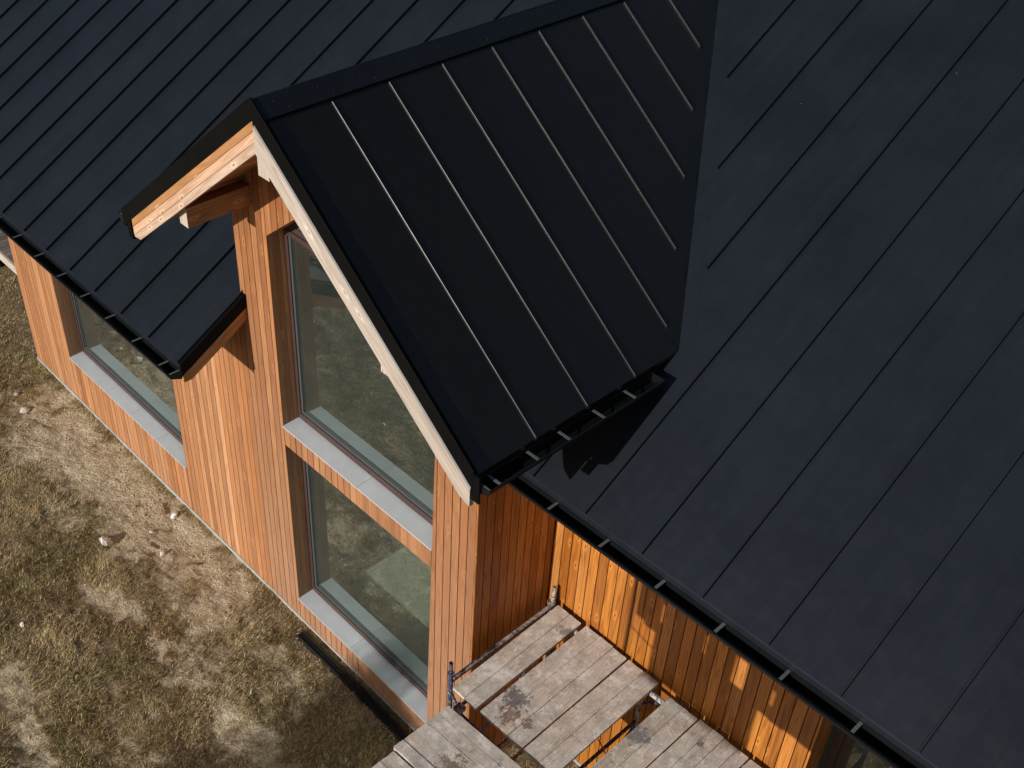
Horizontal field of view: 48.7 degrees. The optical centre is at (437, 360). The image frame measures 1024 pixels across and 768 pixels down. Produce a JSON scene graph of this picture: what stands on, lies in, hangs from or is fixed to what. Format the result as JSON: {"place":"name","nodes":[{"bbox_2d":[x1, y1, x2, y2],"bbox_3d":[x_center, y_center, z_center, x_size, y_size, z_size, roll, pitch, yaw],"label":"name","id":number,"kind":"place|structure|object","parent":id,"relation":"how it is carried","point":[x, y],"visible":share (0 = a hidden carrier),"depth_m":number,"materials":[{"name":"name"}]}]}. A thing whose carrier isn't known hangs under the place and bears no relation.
{"place":"outdoors","nodes":[
{"label":"outdoors","id":0,"kind":"place"},
{"bbox_2d":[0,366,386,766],"bbox_3d":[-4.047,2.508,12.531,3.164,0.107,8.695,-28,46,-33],"label":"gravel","id":1,"kind":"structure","parent":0,"point":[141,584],"depth_m":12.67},
{"bbox_2d":[0,266,578,767],"bbox_3d":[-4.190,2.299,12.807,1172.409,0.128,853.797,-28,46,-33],"label":"ground","id":2,"kind":"structure","parent":0,"point":[84,468],"depth_m":12.15,"materials":[{"name":"soil"}]},
{"bbox_2d":[0,230,16,274],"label":"wooden terrace","id":3,"kind":"structure","parent":2,"relation":"on","point":[6,257],"depth_m":17.20,"materials":[{"name":"grey wood"}]},
{"bbox_2d":[19,407,29,412],"bbox_3d":[-5.481,0.659,14.995,0.123,0.068,0.126,1,37,0],"label":"stone","id":4,"kind":"object","parent":2,"relation":"on","point":[24,409],"visible":1,"depth_m":14.96,"materials":[{"name":"stone"}]},
{"bbox_2d":[99,536,112,545],"bbox_3d":[-3.836,2.101,13.066,0.172,0.082,0.153,15,26,-20],"label":"stone","id":5,"kind":"object","parent":2,"relation":"on","point":[106,541],"visible":1,"depth_m":13.04,"materials":[{"name":"stone"}]},
{"bbox_2d":[59,431,227,613],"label":"soil clods","id":6,"kind":"object","parent":2,"relation":"on","point":[134,506],"visible":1,"depth_m":13.52,"materials":[{"name":"brown soil"}]},
{"bbox_2d":[143,544,155,549],"bbox_3d":[-3.326,2.153,13.029,0.160,0.014,0.026,16,45,12],"label":"wood scrap","id":7,"kind":"object","parent":2,"relation":"on","point":[149,546],"visible":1,"depth_m":13.02,"materials":[{"name":"beige wood"}]},
{"bbox_2d":[171,511,177,518],"bbox_3d":[-3.133,1.846,13.449,0.066,0.111,0.118,44,44,-16],"label":"stone","id":8,"kind":"object","parent":2,"relation":"on","point":[174,515],"visible":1,"depth_m":13.42,"materials":[{"name":"stone"}]},
{"bbox_2d":[178,564,196,568],"bbox_3d":[-2.826,2.331,12.766,0.200,0.014,0.026,-5,43,-15],"label":"wood scrap","id":9,"kind":"object","parent":2,"relation":"on","point":[191,565],"visible":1,"depth_m":12.76,"materials":[{"name":"beige wood"}]},
{"bbox_2d":[0,266,576,767],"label":"dry grass","id":10,"kind":"structure","parent":2,"relation":"on","point":[150,696],"depth_m":11.78,"materials":[{"name":"beige plant"}]},
{"bbox_2d":[296,630,408,740],"bbox_3d":[-0.510,3.560,11.189,0.112,0.054,2.830,-28,46,-33],"label":"drain channel","id":11,"kind":"object","parent":2,"relation":"on","point":[333,666],"visible":0.77,"depth_m":11.48,"materials":[{"name":"black plastic"}]},
{"bbox_2d":[447,585,556,746],"bbox_3d":[0.554,3.063,10.094,1.270,2.150,0.082,-28,46,-33],"label":"steel scaffold","id":12,"kind":"object","parent":2,"relation":"on","point":[452,677],"visible":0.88,"depth_m":9.54,"materials":[{"name":"grey metal"}]},
{"bbox_2d":[451,694,464,719],"bbox_3d":[0.505,3.571,9.411,0.026,1.417,1.249,-28,46,-33],"label":"scaffold tube","id":13,"kind":"object","parent":12,"relation":"attached to","point":[454,698],"visible":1,"depth_m":9.35,"materials":[{"name":"blue paint"}]},
{"bbox_2d":[453,605,580,709],"bbox_3d":[0.681,2.482,9.434,1.282,0.067,0.272,-29,46,-33],"label":"scaffold plank","id":14,"kind":"object","parent":12,"relation":"on","point":[485,682],"visible":1,"depth_m":9.39,"materials":[{"name":"grey wood"}]},
{"bbox_2d":[574,701,658,705],"bbox_3d":[1.398,3.057,10.028,0.026,1.318,1.249,-28,46,-33],"label":"scaffold tube","id":15,"kind":"object","parent":12,"relation":"attached to","point":[651,703],"visible":0.21,"depth_m":9.35,"materials":[{"name":"blue paint"}]},
{"bbox_2d":[579,700,642,767],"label":"steel scaffold","id":16,"kind":"object","parent":2,"relation":"on","point":[631,726],"visible":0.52,"depth_m":9.36,"materials":[{"name":"grey metal"}]},
{"bbox_2d":[523,660,657,767],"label":"scaffold plank","id":17,"kind":"object","parent":16,"relation":"on","point":[579,728],"visible":1,"depth_m":8.93,"materials":[{"name":"grey wood"}]},
{"bbox_2d":[547,609,744,767],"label":"scaffold tube","id":18,"kind":"object","parent":16,"relation":"attached to","point":[656,697],"visible":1,"depth_m":9.14,"materials":[{"name":"paint"}]},
{"bbox_2d":[480,626,626,749],"bbox_3d":[0.964,2.661,9.201,1.280,0.068,0.478,-28,46,-33],"label":"scaffold plank","id":19,"kind":"object","parent":18,"relation":"on","point":[529,707],"visible":1,"depth_m":9.15,"materials":[{"name":"grey wood"}]},
{"bbox_2d":[591,697,697,767],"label":"scaffold plank","id":20,"kind":"object","parent":18,"relation":"on","point":[650,739],"visible":1,"depth_m":8.79,"materials":[{"name":"grey wood"}]},
{"bbox_2d":[648,720,747,767],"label":"scaffold plank","id":21,"kind":"object","parent":18,"relation":"on","point":[700,744],"visible":1,"depth_m":8.69,"materials":[{"name":"grey wood"}]},
{"bbox_3d":[2.091,4.225,8.768,1.180,1.931,0.050,-28,46,-33],"label":"steel scaffold","id":22,"kind":"object","parent":2,"relation":"on","visible":0},
{"bbox_2d":[742,760,760,767],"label":"scaffold plank","id":23,"kind":"object","parent":22,"relation":"on","point":[750,764],"visible":1,"depth_m":8.60,"materials":[{"name":"grey wood"}]},
{"bbox_3d":[-0.210,3.790,9.269,0.911,1.964,0.041,-28,46,-33],"label":"steel scaffold","id":24,"kind":"object","parent":2,"relation":"on","visible":0},
{"bbox_2d":[394,706,520,767],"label":"scaffold plank","id":25,"kind":"object","parent":24,"relation":"on","point":[447,737],"visible":1,"depth_m":8.63,"materials":[{"name":"grey wood"}]},
{"bbox_3d":[0.525,4.290,8.621,0.911,1.964,0.041,-28,46,-33],"label":"steel scaffold","id":26,"kind":"object","parent":2,"relation":"on","visible":0},
{"bbox_2d":[372,751,410,767],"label":"scaffold plank","id":27,"kind":"object","parent":26,"relation":"on","point":[393,759],"visible":1,"depth_m":8.52,"materials":[{"name":"grey wood"}]},
{"bbox_2d":[460,713,503,752],"bbox_3d":[0.956,3.362,8.386,0.023,0.023,2.450,-28,46,-33],"label":"scaffold tube","id":28,"kind":"object","parent":26,"relation":"attached to","point":[462,715],"visible":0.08,"depth_m":8.95,"materials":[{"name":"blue paint"}]},
{"bbox_2d":[453,701,465,714],"bbox_3d":[0.177,2.784,9.017,0.075,0.049,0.075,29,45,32],"label":"scaffold clamp","id":29,"kind":"object","parent":28,"relation":"on","point":[459,707],"visible":0.95,"depth_m":9.01,"materials":[{"name":"metal"}]},
{"bbox_2d":[0,0,1023,767],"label":"timber house","id":30,"kind":"structure","parent":0,"point":[396,356],"depth_m":8.32,"materials":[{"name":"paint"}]},
{"bbox_2d":[51,275,186,468],"bbox_3d":[-3.740,-0.344,13.246,0.259,2.274,2.830,-28,46,-33],"label":"window","id":31,"kind":"structure","parent":30,"relation":"in","point":[144,392],"depth_m":13.91,"materials":[{"name":"grey glass"}]},
{"bbox_2d":[266,220,434,550],"bbox_3d":[-0.634,-0.110,9.131,0.259,2.903,2.100,-28,46,-33],"label":"window","id":32,"kind":"structure","parent":30,"relation":"in","point":[385,492],"depth_m":9.93,"materials":[{"name":"grey metal"}]},
{"bbox_2d":[285,444,427,722],"bbox_3d":[-0.669,2.099,10.797,0.259,2.179,2.100,-28,46,-33],"label":"window frame","id":33,"kind":"structure","parent":30,"relation":"in","point":[322,599],"depth_m":11.45,"materials":[{"name":"grey metal"}]},
{"bbox_2d":[807,718,855,767],"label":"glazed door","id":34,"kind":"structure","parent":30,"relation":"in","point":[841,747],"depth_m":8.31,"materials":[{"name":"brown wood"}]}
]}

